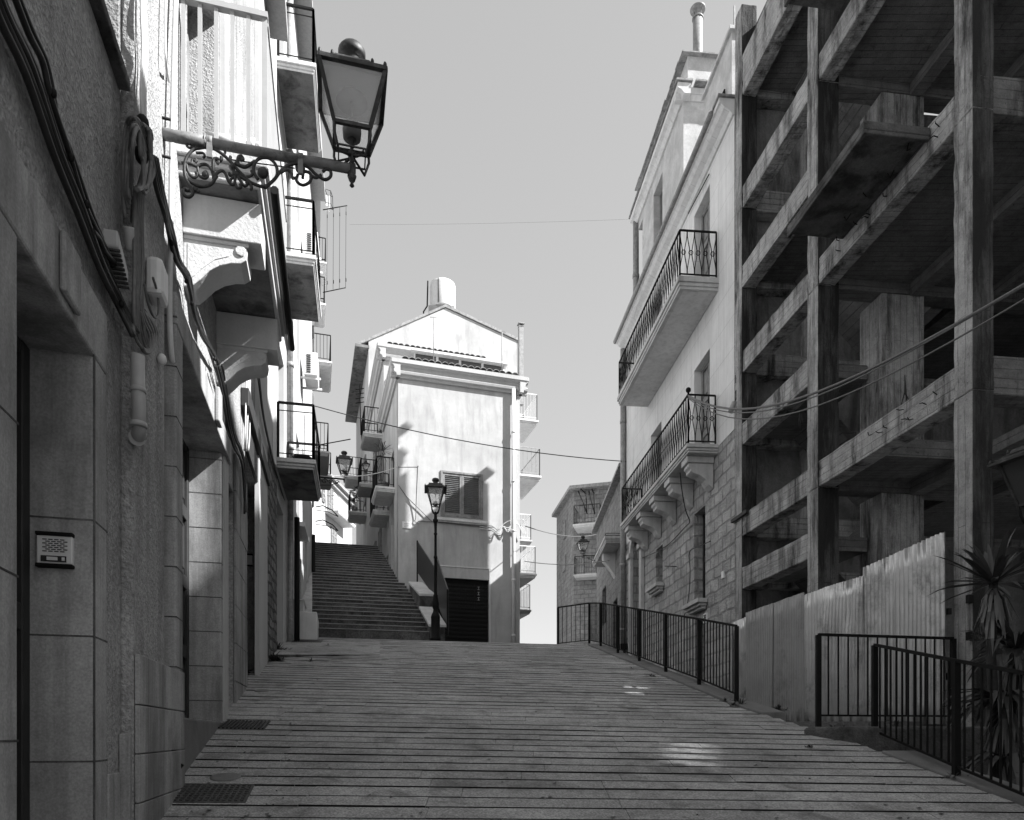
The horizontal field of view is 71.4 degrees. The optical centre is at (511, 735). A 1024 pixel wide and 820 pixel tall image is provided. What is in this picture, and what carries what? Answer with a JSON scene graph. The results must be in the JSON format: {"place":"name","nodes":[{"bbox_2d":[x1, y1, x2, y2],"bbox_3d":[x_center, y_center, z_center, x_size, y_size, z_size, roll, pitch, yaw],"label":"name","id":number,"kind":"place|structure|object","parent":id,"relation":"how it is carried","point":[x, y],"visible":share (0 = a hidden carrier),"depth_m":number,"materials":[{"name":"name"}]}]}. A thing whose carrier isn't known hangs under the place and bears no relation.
{"place":"outdoors","nodes":[
{"label":"outdoors","id":0,"kind":"place"},
{"bbox_2d":[274,642,379,656],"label":"paving","id":1,"kind":"structure","parent":0,"point":[303,649],"depth_m":13.29,"materials":[{"name":"stone"}]},
{"bbox_2d":[292,639,322,641],"bbox_3d":[-4.260,-1.941,14.820,0.596,0.183,0.621,0,0,-11],"label":"drain grate","id":2,"kind":"object","parent":1,"relation":"on","point":[309,640],"visible":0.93,"depth_m":14.83,"materials":[{"name":"metal"}]},
{"bbox_2d":[325,189,332,211],"bbox_3d":[-7.152,-20.831,27.769,0.280,0.656,0.383,0,0,0],"label":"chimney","id":3,"kind":"object","parent":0,"point":[327,198],"visible":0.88,"depth_m":27.67,"materials":[{"name":"white metal"}]},
{"bbox_2d":[161,637,1023,819],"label":"ramp paving","id":4,"kind":"structure","parent":0,"point":[393,716],"depth_m":6.16,"materials":[{"name":"stone"}]},
{"bbox_2d":[173,783,254,802],"bbox_3d":[-1.978,0.398,4.735,0.499,0.130,0.398,0,0,-7],"label":"drain grate","id":5,"kind":"object","parent":4,"relation":"on","point":[213,793],"visible":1,"depth_m":4.70,"materials":[{"name":"metal"}]},
{"bbox_2d":[210,773,240,781],"bbox_3d":[-2.047,0.302,5.092,0.210,0.021,0.210,2,13,0],"label":"metal cap","id":6,"kind":"object","parent":4,"relation":"on","point":[221,777],"visible":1,"depth_m":5.07,"materials":[{"name":"metal"}]},
{"bbox_2d":[218,719,270,729],"bbox_3d":[-2.538,-0.084,6.785,0.452,0.140,0.404,0,0,-4],"label":"drain grate","id":7,"kind":"object","parent":4,"relation":"on","point":[232,724],"visible":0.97,"depth_m":6.74,"materials":[{"name":"metal"}]},
{"bbox_2d":[254,689,269,691],"bbox_3d":[-3.048,-0.539,8.693,0.180,0.021,0.180,2,13,0],"label":"metal cap","id":8,"kind":"object","parent":4,"relation":"on","point":[262,690],"visible":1,"depth_m":8.66,"materials":[{"name":"metal"}]},
{"bbox_2d":[269,651,286,661],"bbox_3d":[-3.850,-1.238,11.494,0.423,0.260,0.405,0,0,0],"label":"weed","id":9,"kind":"object","parent":4,"relation":"on","point":[276,658],"visible":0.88,"depth_m":11.47,"materials":[{"name":"black plant"}]},
{"bbox_2d":[293,595,318,639],"bbox_3d":[-4.891,-2.150,15.634,1.220,1.900,1.300,0,0,-14],"label":"doorstep block","id":10,"kind":"structure","parent":4,"relation":"on","point":[309,624],"depth_m":15.11,"materials":[{"name":"paint"}]},
{"bbox_2d":[302,573,311,611],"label":"raking wall","id":11,"kind":"structure","parent":4,"relation":"on","point":[307,596],"depth_m":18.61,"materials":[{"name":"paint"}]},
{"bbox_2d":[311,542,428,640],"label":"stone steps","id":12,"kind":"structure","parent":4,"relation":"on","point":[360,592],"depth_m":19.51,"materials":[{"name":"stone"}]},
{"bbox_2d":[408,582,445,640],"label":"stair parapet","id":13,"kind":"structure","parent":4,"relation":"on","point":[422,593],"depth_m":18.65,"materials":[{"name":"concrete"}]},
{"bbox_2d":[417,540,448,634],"bbox_3d":[-2.099,-4.039,18.919,0.166,3.361,4.345,0,0,-17],"label":"sheet balustrade","id":14,"kind":"object","parent":13,"relation":"on","point":[425,568],"visible":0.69,"depth_m":19.05,"materials":[{"name":"black metal"}]},
{"bbox_2d":[424,478,446,640],"bbox_3d":[-1.750,-4.020,16.300,0.504,3.720,0.504,0,0,-7],"label":"lamp post","id":15,"kind":"object","parent":4,"relation":"on","point":[435,487],"visible":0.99,"depth_m":16.25,"materials":[{"name":"black metal"}]},
{"bbox_2d":[186,656,943,818],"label":"fallen leaves","id":16,"kind":"object","parent":4,"relation":"on","point":[489,758],"visible":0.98,"depth_m":4.85,"materials":[{"name":"grey plant"}]},
{"bbox_2d":[557,602,738,701],"bbox_3d":[2.267,-1.704,13.152,0.649,2.808,8.360,0,0,-12],"label":"ramp railing","id":17,"kind":"object","parent":4,"relation":"on","point":[735,655],"visible":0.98,"depth_m":11.68,"materials":[{"name":"black metal"}]},
{"bbox_2d":[312,0,938,643],"label":"sky","id":18,"kind":"structure","parent":0,"point":[504,115],"materials":[{"name":"grey"}]},
{"bbox_2d":[786,721,1023,726],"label":"side lane","id":19,"kind":"structure","parent":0,"point":[841,723],"depth_m":8.30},
{"bbox_2d":[591,463,622,651],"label":"stone house","id":20,"kind":"structure","parent":19,"relation":"on","point":[606,528],"depth_m":24.91,"materials":[{"name":"grey stone"}]},
{"bbox_2d":[576,536,594,560],"bbox_3d":[2.927,-6.654,25.598,1.185,0.978,0.405,0,0,-9],"label":"wall lamp","id":21,"kind":"object","parent":20,"relation":"attached to","point":[582,541],"visible":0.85,"depth_m":25.50,"materials":[{"name":"metal"}]},
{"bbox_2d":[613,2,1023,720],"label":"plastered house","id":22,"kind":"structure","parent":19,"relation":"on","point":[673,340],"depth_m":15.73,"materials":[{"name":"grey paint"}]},
{"bbox_2d":[314,405,625,461],"bbox_3d":[-1.092,-8.940,21.198,9.298,1.088,0.025,0,0,-9],"label":"overhead wire","id":23,"kind":"object","parent":22,"relation":"attached to","point":[466,441],"visible":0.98,"depth_m":21.16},
{"bbox_2d":[525,526,596,536],"bbox_3d":[2.603,-8.328,28.800,0.025,4.010,15.063,0,0,17],"label":"overhead wire","id":24,"kind":"object","parent":22,"relation":"attached to","point":[557,534],"visible":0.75,"depth_m":25.44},
{"bbox_2d":[524,560,609,564],"bbox_3d":[1.829,-5.579,22.800,3.772,0.640,0.022,0,0,-40],"label":"overhead wire","id":25,"kind":"object","parent":22,"relation":"attached to","point":[566,564],"visible":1,"depth_m":22.70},
{"bbox_2d":[657,432,660,477],"bbox_3d":[4.006,-6.992,18.781,0.095,2.204,0.989,0,0,-5],"label":"window","id":26,"kind":"structure","parent":22,"relation":"in","point":[660,432],"depth_m":19.20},
{"bbox_2d":[660,189,662,227],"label":"window","id":27,"kind":"structure","parent":22,"relation":"in","point":[661,195],"depth_m":18.97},
{"bbox_2d":[642,472,689,557],"bbox_3d":[3.782,-5.158,17.595,0.385,0.950,4.664,0,0,0],"label":"cable","id":28,"kind":"object","parent":22,"relation":"attached to","point":[686,514],"visible":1,"depth_m":15.83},
{"bbox_2d":[684,541,710,615],"bbox_3d":[4.029,-3.438,15.543,0.017,1.411,1.660,0,0,-5],"label":"cable","id":29,"kind":"object","parent":22,"relation":"attached to","point":[690,568],"visible":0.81,"depth_m":15.98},
{"bbox_2d":[703,514,704,597],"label":"window","id":30,"kind":"structure","parent":22,"relation":"in","point":[703,514],"depth_m":15.83,"materials":[{"name":"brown wood"}]},
{"bbox_2d":[702,201,709,276],"bbox_3d":[4.306,-10.392,15.391,0.095,2.318,0.992,0,0,-5],"label":"window","id":31,"kind":"structure","parent":22,"relation":"in","point":[706,216],"depth_m":15.62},
{"bbox_2d":[702,360,709,443],"bbox_3d":[4.306,-7.003,15.391,0.095,2.224,0.992,0,0,-5],"label":"window","id":32,"kind":"structure","parent":22,"relation":"in","point":[706,371],"depth_m":15.62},
{"bbox_2d":[688,283,1023,419],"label":"overhead cable","id":33,"kind":"object","parent":22,"relation":"attached to","point":[932,337],"visible":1,"depth_m":8.35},
{"bbox_2d":[728,399,736,413],"bbox_3d":[4.145,-6.180,13.372,0.157,0.245,0.149,0,0,0],"label":"cable joint","id":34,"kind":"object","parent":33,"relation":"hanging from","point":[733,404],"visible":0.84,"depth_m":13.36,"materials":[{"name":"grey plastic"}]},
{"bbox_2d":[731,531,973,723],"bbox_3d":[4.532,-1.199,10.567,0.148,2.156,5.841,0,0,-7],"label":"corrugated fence","id":35,"kind":"object","parent":19,"relation":"on","point":[887,595],"visible":0.78,"depth_m":9.70,"materials":[{"name":"metal"}]},
{"bbox_2d":[731,0,1023,726],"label":"concrete frame","id":36,"kind":"object","parent":19,"relation":"on","point":[892,219],"visible":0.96,"depth_m":10.74,"materials":[{"name":"grey concrete"}]},
{"bbox_2d":[901,375,908,404],"bbox_3d":[4.958,-4.251,8.986,0.167,0.594,0.072,0,0,0],"label":"frayed wire","id":37,"kind":"object","parent":36,"relation":"hanging from","point":[905,394],"visible":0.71,"depth_m":8.98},
{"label":"upper lane","id":38,"kind":"structure","parent":0,"visible":0},
{"bbox_2d":[312,117,331,507],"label":"house","id":39,"kind":"structure","parent":38,"relation":"on","point":[325,369],"depth_m":26.04,"materials":[{"name":"white paint"}]},
{"bbox_2d":[312,321,313,338],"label":"window","id":40,"kind":"structure","parent":39,"relation":"in","point":[312,321],"depth_m":23.21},
{"bbox_2d":[323,205,346,292],"bbox_3d":[-6.609,-18.173,26.621,0.891,3.441,0.033,0,0,-16],"label":"drying rack","id":41,"kind":"object","parent":39,"relation":"attached to","point":[339,248],"visible":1,"depth_m":26.66,"materials":[{"name":"black metal"}]},
{"bbox_2d":[320,451,352,485],"bbox_3d":[-6.365,-9.409,25.238,1.394,1.390,0.575,0,0,-16],"label":"wall lamp","id":42,"kind":"object","parent":39,"relation":"attached to","point":[344,459],"visible":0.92,"depth_m":25.23,"materials":[{"name":"metal"}]},
{"bbox_2d":[350,219,624,224],"bbox_3d":[-1.093,-17.643,24.500,10.125,1.985,0.004,0,0,17],"label":"overhead wire","id":43,"kind":"object","parent":39,"relation":"attached to","point":[407,224],"visible":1,"depth_m":25.48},
{"bbox_2d":[312,472,355,543],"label":"white house","id":44,"kind":"structure","parent":38,"relation":"on","point":[335,497],"depth_m":46.58,"materials":[{"name":"paint"}]},
{"bbox_2d":[321,490,324,503],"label":"window","id":45,"kind":"structure","parent":44,"relation":"in","point":[322,491],"depth_m":45.09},
{"bbox_2d":[315,505,338,530],"bbox_3d":[-7.925,-9.300,30.510,0.969,1.068,0.045,0,0,-16],"label":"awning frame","id":46,"kind":"object","parent":44,"relation":"attached to","point":[324,520],"visible":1,"depth_m":30.50,"materials":[{"name":"white metal"}]},
{"bbox_2d":[327,488,333,509],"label":"window","id":47,"kind":"structure","parent":44,"relation":"in","point":[330,499],"depth_m":46.37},
{"bbox_2d":[330,526,336,542],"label":"window","id":48,"kind":"structure","parent":44,"relation":"in","point":[333,533],"depth_m":46.97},
{"bbox_2d":[351,492,355,543],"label":"white house","id":49,"kind":"structure","parent":38,"relation":"on","point":[353,535],"depth_m":54.03,"materials":[{"name":"paint"}]},
{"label":"lower yard","id":50,"kind":"structure","parent":0,"visible":0},
{"bbox_2d":[926,527,1023,786],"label":"yucca","id":51,"kind":"object","parent":50,"relation":"on","point":[994,599],"visible":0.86,"depth_m":6.29,"materials":[{"name":"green plant"}]},
{"bbox_2d":[987,445,1023,523],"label":"lamp post","id":52,"kind":"object","parent":50,"relation":"on","point":[1010,465],"visible":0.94,"depth_m":5.18,"materials":[{"name":"black metal"}]},
{"label":"ground","id":53,"kind":"structure","parent":0,"visible":0},
{"bbox_2d":[552,482,610,644],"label":"corner house","id":54,"kind":"structure","parent":53,"relation":"on","point":[576,584],"depth_m":39.93,"materials":[{"name":"brick"}]},
{"bbox_2d":[562,520,565,539],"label":"window","id":55,"kind":"structure","parent":54,"relation":"in","point":[564,523],"depth_m":42.27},
{"bbox_2d":[562,554,565,572],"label":"window","id":56,"kind":"structure","parent":54,"relation":"in","point":[564,557],"depth_m":42.25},
{"bbox_2d":[576,506,583,534],"bbox_3d":[3.807,-12.027,39.867,0.443,1.558,0.095,0,0,16],"label":"window","id":57,"kind":"structure","parent":54,"relation":"in","point":[577,508],"depth_m":39.84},
{"bbox_2d":[576,551,583,573],"bbox_3d":[3.807,-9.563,39.867,0.443,1.425,0.095,0,0,16],"label":"window","id":58,"kind":"structure","parent":54,"relation":"in","point":[577,553],"depth_m":39.84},
{"bbox_2d":[578,489,594,513],"bbox_3d":[4.102,-12.912,39.357,1.109,1.703,0.762,0,0,16],"label":"awning frame","id":59,"kind":"object","parent":54,"relation":"attached to","point":[586,501],"visible":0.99,"depth_m":39.17,"materials":[{"name":"black metal"}]},
{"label":"ramp bed","id":60,"kind":"structure","parent":0,"visible":0},
{"bbox_2d":[0,0,294,819],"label":"stucco house","id":61,"kind":"structure","parent":60,"relation":"on","point":[133,646],"depth_m":3.74,"materials":[{"name":"white paint"}]},
{"bbox_2d":[17,336,29,819],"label":"door","id":62,"kind":"structure","parent":61,"relation":"in","point":[23,352],"depth_m":3.12,"materials":[{"name":"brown wood"}]},
{"bbox_2d":[35,531,74,568],"bbox_3d":[-2.050,-0.830,3.197,0.149,0.158,0.038,0,0,-14],"label":"intercom","id":63,"kind":"object","parent":61,"relation":"attached to","point":[55,550],"visible":1,"depth_m":3.19,"materials":[{"name":"white plastic"}]},
{"bbox_2d":[0,0,139,337],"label":"cable bundle","id":64,"kind":"object","parent":61,"relation":"attached to","point":[43,96],"visible":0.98,"depth_m":2.70,"materials":[{"name":"black rubber"}]},
{"bbox_2d":[102,229,129,289],"bbox_3d":[-1.904,-2.285,3.427,0.076,0.174,0.174,0,0,-14],"label":"junction box","id":65,"kind":"object","parent":61,"relation":"attached to","point":[114,245],"visible":0.66,"depth_m":3.39,"materials":[{"name":"grey plastic"}]},
{"bbox_2d":[123,226,133,250],"bbox_3d":[-1.919,-2.493,3.580,0.048,0.114,0.099,0,0,-14],"label":"junction box","id":66,"kind":"object","parent":61,"relation":"attached to","point":[128,231],"visible":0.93,"depth_m":3.56,"materials":[{"name":"grey plastic"}]},
{"bbox_2d":[128,352,146,445],"bbox_3d":[-1.939,-1.720,3.690,0.085,0.426,0.228,0,0,-30],"label":"wall pipe","id":67,"kind":"object","parent":61,"relation":"attached to","point":[137,435],"depth_m":3.61,"materials":[{"name":"grey plastic"}]},
{"bbox_2d":[139,0,147,116],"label":"cable bundle","id":68,"kind":"object","parent":61,"relation":"attached to","point":[144,61],"visible":0.9,"depth_m":3.73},
{"bbox_2d":[130,185,158,354],"bbox_3d":[-1.981,-2.438,3.790,0.087,0.900,0.503,0,0,-14],"label":"cable loop","id":69,"kind":"object","parent":61,"relation":"attached to","point":[146,338],"visible":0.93,"depth_m":3.66,"materials":[{"name":"rubber"}]},
{"bbox_2d":[135,113,153,164],"bbox_3d":[-1.926,-3.090,3.729,0.076,0.284,0.171,0,0,-19],"label":"cable","id":70,"kind":"object","parent":61,"relation":"attached to","point":[142,118],"visible":0.23,"depth_m":3.67,"materials":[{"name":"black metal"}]},
{"bbox_2d":[121,115,155,223],"bbox_3d":[-1.867,-2.842,3.510,0.125,0.567,0.497,0,0,-18],"label":"cable coil","id":71,"kind":"object","parent":70,"relation":"hanging from","point":[134,126],"visible":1,"depth_m":3.50,"materials":[{"name":"rubber"}]},
{"bbox_2d":[146,256,167,307],"bbox_3d":[-2.015,-2.569,4.047,0.091,0.217,0.174,0,0,-14],"label":"meter box","id":72,"kind":"object","parent":61,"relation":"attached to","point":[155,268],"visible":0.94,"depth_m":3.98,"materials":[{"name":"white plastic"}]},
{"bbox_2d":[143,277,159,318],"bbox_3d":[-1.960,-2.400,3.879,0.012,0.223,0.327,0,0,-14],"label":"cable","id":73,"kind":"object","parent":72,"relation":"attached to","point":[148,304],"visible":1,"depth_m":3.91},
{"bbox_2d":[157,353,166,364],"bbox_3d":[-2.083,-2.236,4.239,0.052,0.067,0.052,0,0,-22],"label":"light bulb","id":74,"kind":"object","parent":61,"relation":"attached to","point":[161,359],"visible":1,"depth_m":4.22,"materials":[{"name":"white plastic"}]},
{"bbox_2d":[164,0,169,82],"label":"cable","id":75,"kind":"object","parent":61,"relation":"attached to","point":[165,37],"visible":1,"depth_m":4.27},
{"bbox_2d":[167,0,178,363],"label":"conduit pipe","id":76,"kind":"object","parent":61,"relation":"attached to","point":[171,173],"visible":0.89,"depth_m":4.66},
{"bbox_2d":[183,439,188,717],"bbox_3d":[-2.870,-1.425,5.781,0.095,2.629,2.057,0,0,-14],"label":"door","id":77,"kind":"structure","parent":61,"relation":"in","point":[185,448],"depth_m":6.69,"materials":[{"name":"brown wood"}]},
{"bbox_2d":[153,154,220,363],"bbox_3d":[-2.319,-3.198,5.143,0.082,0.422,2.792,0,0,-15],"label":"cable bundle","id":78,"kind":"object","parent":61,"relation":"attached to","point":[158,186],"visible":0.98,"depth_m":4.62,"materials":[{"name":"black rubber"}]},
{"bbox_2d":[187,7,188,131],"bbox_3d":[-2.953,-5.640,6.072,0.095,2.560,1.566,0,0,-14],"label":"window","id":79,"kind":"structure","parent":61,"relation":"in","point":[187,7],"depth_m":6.75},
{"bbox_2d":[214,364,246,513],"bbox_3d":[-2.875,-3.010,7.333,0.028,0.893,2.224,0,0,-14],"label":"cable bundle","id":80,"kind":"object","parent":61,"relation":"attached to","point":[221,379],"visible":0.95,"depth_m":7.10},
{"bbox_2d":[243,380,250,450],"bbox_3d":[-3.232,-4.248,8.741,0.018,1.867,0.893,0,0,-14],"label":"cable bundle","id":81,"kind":"object","parent":61,"relation":"attached to","point":[246,441],"visible":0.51,"depth_m":8.57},
{"bbox_2d":[247,553,252,566],"bbox_3d":[-3.896,-2.598,10.569,0.093,0.181,0.038,0,0,-14],"label":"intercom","id":82,"kind":"object","parent":61,"relation":"attached to","point":[249,559],"visible":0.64,"depth_m":10.57,"materials":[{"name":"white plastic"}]},
{"bbox_2d":[162,38,387,198],"bbox_3d":[-1.530,-3.915,4.536,1.436,1.177,0.437,0,0,-14],"label":"wall lamp","id":83,"kind":"object","parent":61,"relation":"attached to","point":[352,83],"visible":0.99,"depth_m":4.54,"materials":[{"name":"metal"}]},
{"bbox_2d":[268,0,324,661],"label":"building","id":84,"kind":"structure","parent":60,"relation":"on","point":[292,425],"depth_m":14.16,"materials":[{"name":"white paint"}]},
{"bbox_2d":[257,378,284,499],"bbox_3d":[-4.137,-4.550,12.555,0.021,0.866,7.635,0,0,-14],"label":"cable bundle","id":85,"kind":"object","parent":84,"relation":"attached to","point":[262,410],"visible":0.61,"depth_m":10.53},
{"bbox_2d":[292,455,311,459],"bbox_3d":[-3.924,-5.087,13.319,0.360,0.200,0.351,0,0,0],"label":"plant pot","id":86,"kind":"object","parent":84,"relation":"on","point":[301,456],"visible":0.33,"depth_m":13.18,"materials":[{"name":"black metal"}]},
{"bbox_2d":[300,352,321,390],"bbox_3d":[-5.152,-9.320,18.295,0.500,0.630,0.812,0,0,-12],"label":"air conditioner","id":87,"kind":"object","parent":84,"relation":"attached to","point":[311,372],"visible":1,"depth_m":17.94,"materials":[{"name":"white plastic"}]},
{"bbox_2d":[305,230,321,273],"bbox_3d":[-5.194,-12.499,18.490,0.500,0.630,0.812,0,0,-12],"label":"air conditioner","id":88,"kind":"object","parent":84,"relation":"attached to","point":[308,240],"visible":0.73,"depth_m":18.09,"materials":[{"name":"white plastic"}]},
{"bbox_2d":[344,304,540,642],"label":"gabled house","id":89,"kind":"structure","parent":60,"relation":"on","point":[463,385],"depth_m":23.07,"materials":[{"name":"white paint"}]},
{"bbox_2d":[349,486,360,510],"bbox_3d":[-7.375,-11.045,33.365,0.584,1.279,0.601,0,0,44],"label":"potted plant","id":90,"kind":"object","parent":89,"relation":"on","point":[356,487],"visible":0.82,"depth_m":33.34,"materials":[{"name":"grey plant"}]},
{"bbox_2d":[356,385,363,434],"bbox_3d":[-5.752,-12.293,26.928,0.323,1.901,0.036,0,0,0],"label":"aerial","id":91,"kind":"object","parent":89,"relation":"attached to","point":[359,393],"visible":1,"depth_m":26.91,"materials":[{"name":"black metal"}]},
{"bbox_2d":[330,467,396,476],"bbox_3d":[-4.612,-8.160,22.049,2.163,0.350,0.022,0,0,-3],"label":"overhead wire","id":92,"kind":"object","parent":89,"relation":"attached to","point":[362,475],"visible":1,"depth_m":22.04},
{"bbox_2d":[363,454,365,506],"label":"window","id":93,"kind":"structure","parent":89,"relation":"in","point":[364,477],"depth_m":33.80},
{"bbox_2d":[362,460,378,478],"bbox_3d":[-5.379,-10.135,27.231,0.695,0.689,0.285,0,0,-16],"label":"wall lamp","id":94,"kind":"object","parent":89,"relation":"attached to","point":[366,464],"visible":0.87,"depth_m":27.12,"materials":[{"name":"metal"}]},
{"bbox_2d":[373,452,376,466],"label":"window","id":95,"kind":"structure","parent":89,"relation":"in","point":[374,453],"depth_m":28.88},
{"bbox_2d":[378,428,381,480],"bbox_3d":[-5.014,-10.600,27.078,0.095,2.040,0.740,0,0,-16],"label":"window","id":96,"kind":"structure","parent":89,"relation":"in","point":[379,452],"depth_m":26.74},
{"bbox_2d":[378,528,381,550],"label":"window","id":97,"kind":"structure","parent":89,"relation":"in","point":[380,529],"depth_m":26.74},
{"bbox_2d":[373,440,392,486],"bbox_3d":[-4.260,-8.829,23.360,0.700,1.706,0.666,0,0,24],"label":"potted yucca","id":98,"kind":"object","parent":89,"relation":"on","point":[382,459],"visible":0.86,"depth_m":23.34,"materials":[{"name":"plant"}]},
{"bbox_2d":[402,521,410,528],"bbox_3d":[-3.285,-6.564,22.263,0.282,0.208,0.025,0,0,-16],"label":"street plaque","id":99,"kind":"object","parent":89,"relation":"attached to","point":[407,525],"visible":1,"depth_m":22.25,"materials":[{"name":"white ceramic"}]},
{"bbox_2d":[398,485,433,522],"bbox_3d":[-2.976,-7.223,22.326,1.172,1.117,0.021,0,0,-16],"label":"cable","id":100,"kind":"object","parent":89,"relation":"attached to","point":[414,504],"visible":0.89,"depth_m":22.29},
{"bbox_2d":[430,317,436,359],"bbox_3d":[-2.699,-13.522,24.532,0.240,1.759,0.031,0,0,0],"label":"aerial mast","id":101,"kind":"object","parent":89,"relation":"on","point":[433,335],"visible":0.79,"depth_m":24.52,"materials":[{"name":"metal"}]},
{"bbox_2d":[423,277,454,313],"bbox_3d":[-3.502,-20.669,34.514,1.525,2.435,1.270,0,0,0],"label":"water tank","id":102,"kind":"object","parent":89,"relation":"on","point":[442,291],"visible":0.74,"depth_m":34.01,"materials":[{"name":"white plastic"}]},
{"bbox_2d":[399,466,493,527],"bbox_3d":[-2.025,-7.500,22.451,3.084,1.716,0.324,0,0,-16],"label":"cable","id":103,"kind":"object","parent":89,"relation":"attached to","point":[416,502],"visible":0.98,"depth_m":22.30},
{"bbox_2d":[440,470,482,519],"bbox_3d":[-1.613,-7.667,22.799,1.379,1.446,0.136,0,0,-16],"label":"window","id":104,"kind":"structure","parent":89,"relation":"in","point":[461,475],"depth_m":22.76,"materials":[{"name":"wood"}]},
{"bbox_2d":[438,578,487,641],"bbox_3d":[-1.695,-3.201,22.892,1.894,3.602,0.112,0,0,-16],"label":"roller door","id":105,"kind":"structure","parent":89,"relation":"in","point":[468,599],"depth_m":22.93,"materials":[{"name":"black metal"}]},
{"bbox_2d":[479,519,525,534],"bbox_3d":[-0.295,-6.736,23.015,1.550,0.595,0.021,0,0,-16],"label":"cable tangle","id":106,"kind":"object","parent":89,"relation":"attached to","point":[520,527],"visible":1,"depth_m":23.02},
{"bbox_2d":[502,332,502,369],"bbox_3d":[-0.353,-13.457,25.216,0.036,1.597,0.031,0,0,0],"label":"aerial mast","id":107,"kind":"object","parent":89,"relation":"on","point":[502,350],"visible":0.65,"depth_m":25.21,"materials":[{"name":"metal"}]},
{"bbox_2d":[587,644,1023,805],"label":"ramp kerb","id":108,"kind":"structure","parent":60,"relation":"on","point":[921,760],"depth_m":6.56,"materials":[{"name":"concrete"}]},
{"bbox_2d":[728,698,745,706],"bbox_3d":[2.831,-0.391,8.848,0.320,0.143,0.212,0,0,-18],"label":"weed","id":109,"kind":"object","parent":108,"relation":"on","point":[733,704],"visible":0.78,"depth_m":8.84,"materials":[{"name":"grey plant"}]},
{"bbox_2d":[773,704,787,711],"bbox_3d":[3.229,-0.315,8.633,0.258,0.128,0.208,0,0,39],"label":"weed","id":110,"kind":"object","parent":108,"relation":"on","point":[779,707],"visible":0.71,"depth_m":8.62,"materials":[{"name":"grey plant"}]},
{"bbox_2d":[871,643,1023,795],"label":"kerb railing","id":111,"kind":"object","parent":108,"relation":"on","point":[955,765],"visible":0.95,"depth_m":5.80,"materials":[{"name":"black metal"}]},
{"bbox_2d":[804,726,1023,784],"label":"platform kerb","id":112,"kind":"structure","parent":60,"relation":"on","point":[872,738],"depth_m":7.03,"materials":[{"name":"concrete"}]},
{"bbox_2d":[815,633,956,726],"bbox_3d":[4.070,-0.507,7.730,1.704,1.154,0.056,0,0,-10],"label":"platform railing","id":113,"kind":"object","parent":112,"relation":"on","point":[818,676],"visible":0.77,"depth_m":7.68,"materials":[{"name":"black metal"}]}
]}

